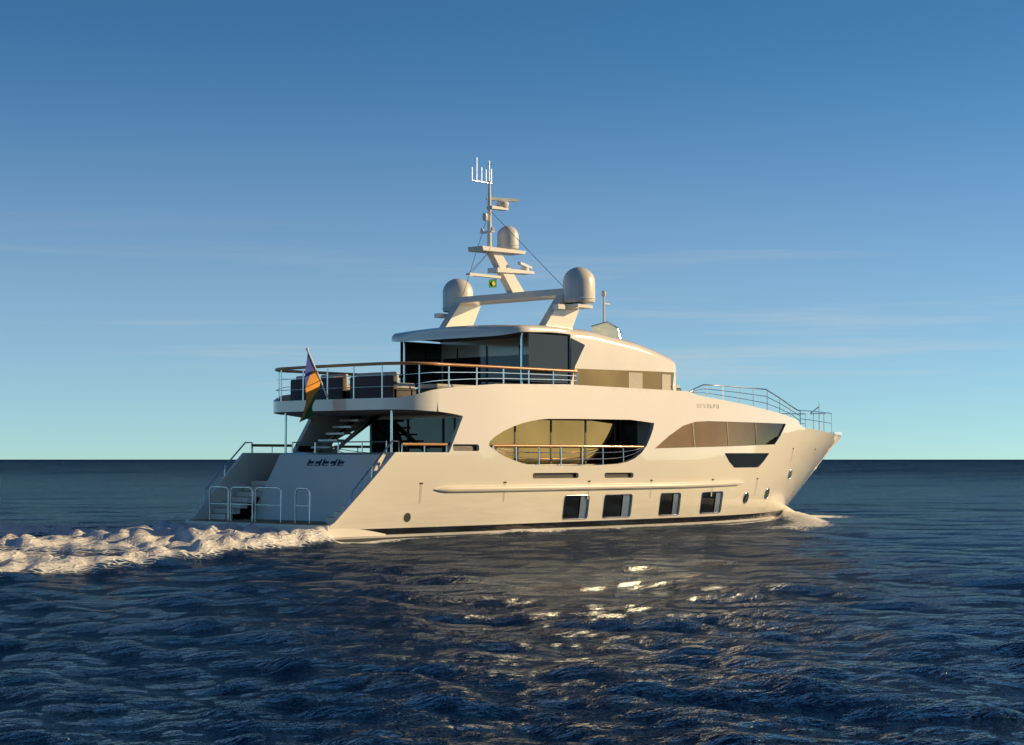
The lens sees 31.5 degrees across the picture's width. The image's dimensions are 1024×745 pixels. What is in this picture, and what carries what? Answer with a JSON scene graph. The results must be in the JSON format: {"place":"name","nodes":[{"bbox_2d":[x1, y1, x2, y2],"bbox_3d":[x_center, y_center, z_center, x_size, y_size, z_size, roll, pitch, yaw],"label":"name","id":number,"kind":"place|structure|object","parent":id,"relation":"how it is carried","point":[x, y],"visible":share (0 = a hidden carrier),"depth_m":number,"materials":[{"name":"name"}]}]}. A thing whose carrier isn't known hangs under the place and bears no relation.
{"place":"outdoors","nodes":[
{"label":"outdoors","id":0,"kind":"place"},
{"bbox_2d":[274,409,448,416],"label":"deck ceiling","id":1,"kind":"structure","parent":0,"point":[367,413],"depth_m":52.51,"materials":[{"name":"white paint"}]},
{"bbox_2d":[273,389,438,412],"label":"white deck","id":2,"kind":"structure","parent":1,"relation":"on","point":[428,400],"depth_m":50.40,"materials":[{"name":"paint"}]},
{"bbox_2d":[306,348,328,398],"bbox_3d":[-5.491,0.022,51.288,0.090,1.434,0.849,-3,-4,43],"label":"flag staff","id":3,"kind":"object","parent":2,"relation":"on","point":[321,383],"visible":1,"depth_m":51.26,"materials":[{"name":"white paint"}]},
{"bbox_2d":[299,354,319,421],"bbox_3d":[-5.669,0.408,51.119,0.263,2.000,0.690,-3,-4,43],"label":"stern flag","id":4,"kind":"object","parent":3,"relation":"attached to","point":[312,383],"visible":1,"depth_m":51.08,"materials":[{"name":"multicoloured fabric"}]},
{"bbox_2d":[290,375,680,400],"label":"sofa bases","id":5,"kind":"object","parent":2,"relation":"on","point":[365,391],"visible":0.19,"depth_m":51.62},
{"bbox_2d":[296,372,679,389],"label":"sofa cushions","id":6,"kind":"object","parent":5,"relation":"on","point":[412,386],"visible":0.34,"depth_m":51.72,"materials":[{"name":"fabric"}]},
{"bbox_2d":[311,414,650,465],"bbox_3d":[-1.316,2.163,55.707,6.480,2.250,10.300,-3,-4,43],"label":"saloon","id":7,"kind":"object","parent":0,"point":[425,430],"depth_m":55.04,"materials":[{"name":"black glass"}]},
{"bbox_2d":[372,418,615,463],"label":"window mullions","id":8,"kind":"object","parent":7,"relation":"attached to","point":[514,439],"visible":0.24,"depth_m":54.84,"materials":[{"name":"black metal"}]},
{"bbox_2d":[490,419,620,463],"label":"main deck window","id":9,"kind":"structure","parent":7,"relation":"attached to","point":[572,432],"depth_m":55.12,"materials":[{"name":"black glass"}]},
{"bbox_2d":[0,460,1023,744],"bbox_3d":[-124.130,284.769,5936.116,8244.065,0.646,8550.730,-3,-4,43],"label":"sea","id":10,"kind":"structure","parent":0,"point":[856,602],"depth_m":23.72,"materials":[{"name":"blue liquid"}]},
{"bbox_2d":[185,452,391,537],"bbox_3d":[-5.844,3.354,50.747,6.080,2.240,3.640,-3,-4,43],"label":"yacht stern","id":11,"kind":"object","parent":10,"relation":"on","point":[330,487],"visible":0.57,"depth_m":51.07,"materials":[{"name":"paint"}]},
{"bbox_2d":[306,404,718,465],"bbox_3d":[-0.441,1.894,56.668,6.589,1.981,14.360,-3,-4,43],"label":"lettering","id":12,"kind":"object","parent":11,"relation":"on","point":[326,462],"visible":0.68,"depth_m":51.51},
{"bbox_2d":[188,394,840,519],"bbox_3d":[1.263,3.380,61.816,29.227,5.401,2.683,2,-4,-41],"label":"hull skin","id":13,"kind":"object","parent":10,"relation":"on","point":[245,469],"visible":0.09,"depth_m":53.67,"materials":[{"name":"white paint"}]},
{"bbox_2d":[327,384,837,541],"bbox_3d":[4.623,3.252,58.712,2.683,5.360,29.227,-2,-3,36],"label":"hull","id":14,"kind":"object","parent":10,"relation":"on","point":[385,499],"visible":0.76,"depth_m":54.00,"materials":[{"name":"white paint"}]},
{"bbox_2d":[190,480,345,525],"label":"teak decks","id":15,"kind":"object","parent":14,"relation":"on","point":[324,523],"visible":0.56,"depth_m":49.89,"materials":[{"name":"brown wood"}]},
{"bbox_2d":[203,332,841,523],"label":"railings","id":16,"kind":"object","parent":15,"relation":"on","point":[404,374],"visible":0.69,"depth_m":52.47,"materials":[{"name":"silver metal"}]},
{"bbox_2d":[253,362,643,447],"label":"wood caps","id":17,"kind":"object","parent":16,"relation":"on","point":[288,369],"visible":0.78,"depth_m":52.59,"materials":[{"name":"brown wood"}]},
{"bbox_2d":[296,422,815,521],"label":"hull vents","id":18,"kind":"object","parent":14,"relation":"attached to","point":[407,517],"visible":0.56,"depth_m":53.83,"materials":[{"name":"black metal"}]},
{"bbox_2d":[435,481,744,491],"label":"hull strakes","id":19,"kind":"object","parent":14,"relation":"attached to","point":[573,487],"visible":0.49,"depth_m":54.24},
{"bbox_2d":[419,451,814,503],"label":"scupper streaks","id":20,"kind":"object","parent":14,"relation":"attached to","point":[420,493],"visible":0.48,"depth_m":54.54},
{"bbox_2d":[579,493,720,517],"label":"hull window panes","id":21,"kind":"object","parent":14,"relation":"attached to","point":[625,506],"visible":0.53,"depth_m":56.04,"materials":[{"name":"black glass"}]},
{"bbox_2d":[563,453,767,518],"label":"hull windows","id":22,"kind":"structure","parent":14,"relation":"attached to","point":[613,505],"depth_m":57.55,"materials":[{"name":"black glass"}]},
{"bbox_2d":[562,468,792,519],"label":"window frames","id":23,"kind":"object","parent":14,"relation":"attached to","point":[791,469],"visible":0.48,"depth_m":57.20,"materials":[{"name":"silver metal"}]},
{"bbox_2d":[656,421,784,447],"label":"side window","id":24,"kind":"structure","parent":14,"relation":"attached to","point":[710,434],"depth_m":59.82,"materials":[{"name":"black glass"}]},
{"label":"upper deck teak","id":25,"kind":"object","parent":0,"visible":0},
{"bbox_2d":[391,325,676,390],"bbox_3d":[0.992,-0.078,58.313,5.600,2.476,8.900,-3,-4,43],"label":"wheelhouse","id":26,"kind":"object","parent":25,"relation":"on","point":[603,352],"visible":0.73,"depth_m":56.45,"materials":[{"name":"white paint"}]},
{"bbox_2d":[400,333,584,386],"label":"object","id":27,"kind":"structure","parent":26,"relation":"attached to","point":[548,351],"depth_m":57.03,"materials":[{"name":"black glass"}]},
{"bbox_2d":[422,332,567,341],"bbox_3d":[-1.126,-1.056,56.066,5.478,0.131,2.460,-3,-4,43],"label":"roof underside","id":28,"kind":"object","parent":26,"relation":"on","point":[517,335],"depth_m":56.60,"materials":[{"name":"white paint"}]},
{"bbox_2d":[434,181,609,327],"bbox_3d":[0.151,-3.272,58.241,5.360,5.250,6.312,0,-3,9],"label":"mast","id":29,"kind":"object","parent":26,"relation":"on","point":[464,311],"visible":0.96,"depth_m":56.91,"materials":[{"name":"white metal"}]},
{"bbox_2d":[471,157,491,183],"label":"antennas","id":30,"kind":"object","parent":29,"relation":"attached to","point":[489,164],"visible":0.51,"depth_m":56.51,"materials":[{"name":"silver metal"}]},
{"bbox_2d":[489,279,496,287],"bbox_3d":[-0.602,-2.782,56.767,0.030,0.290,0.320,-3,-4,43],"label":"courtesy flag","id":31,"kind":"object","parent":29,"relation":"attached to","point":[490,283],"visible":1,"depth_m":56.77,"materials":[{"name":"green fabric"}]},
{"bbox_2d":[463,213,561,293],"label":"rigging cables","id":32,"kind":"object","parent":29,"relation":"attached to","point":[488,252],"visible":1,"depth_m":56.46,"materials":[{"name":"black metal"}]},
{"bbox_2d":[442,226,595,312],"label":"satellite domes","id":33,"kind":"structure","parent":29,"relation":"on","point":[578,285],"depth_m":55.72,"materials":[{"name":"white plastic"}]},
{"bbox_2d":[591,321,620,338],"bbox_3d":[2.551,-1.070,60.050,2.327,1.088,2.332,-3,-4,43],"label":"windscreen frame","id":34,"kind":"object","parent":26,"relation":"on","point":[608,323],"visible":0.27,"depth_m":59.10,"materials":[{"name":"silver metal"}]},
{"bbox_2d":[592,323,621,338],"bbox_3d":[2.547,-1.049,60.043,2.500,1.078,2.480,-3,-4,43],"label":"roof screen","id":35,"kind":"object","parent":26,"relation":"on","point":[608,329],"visible":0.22,"depth_m":58.99,"materials":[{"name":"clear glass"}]},
{"bbox_2d":[575,369,673,389],"bbox_3d":[1.705,0.361,59.064,5.610,0.730,5.500,-3,-4,43],"label":"window band","id":36,"kind":"object","parent":26,"relation":"attached to","point":[612,378],"visible":0.28,"depth_m":56.62,"materials":[{"name":"brown glass"}]},
{"bbox_2d":[629,372,670,389],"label":"blinds","id":37,"kind":"object","parent":26,"relation":"on","point":[635,380],"visible":0.45,"depth_m":57.49,"materials":[{"name":"beige fabric"}]}
]}

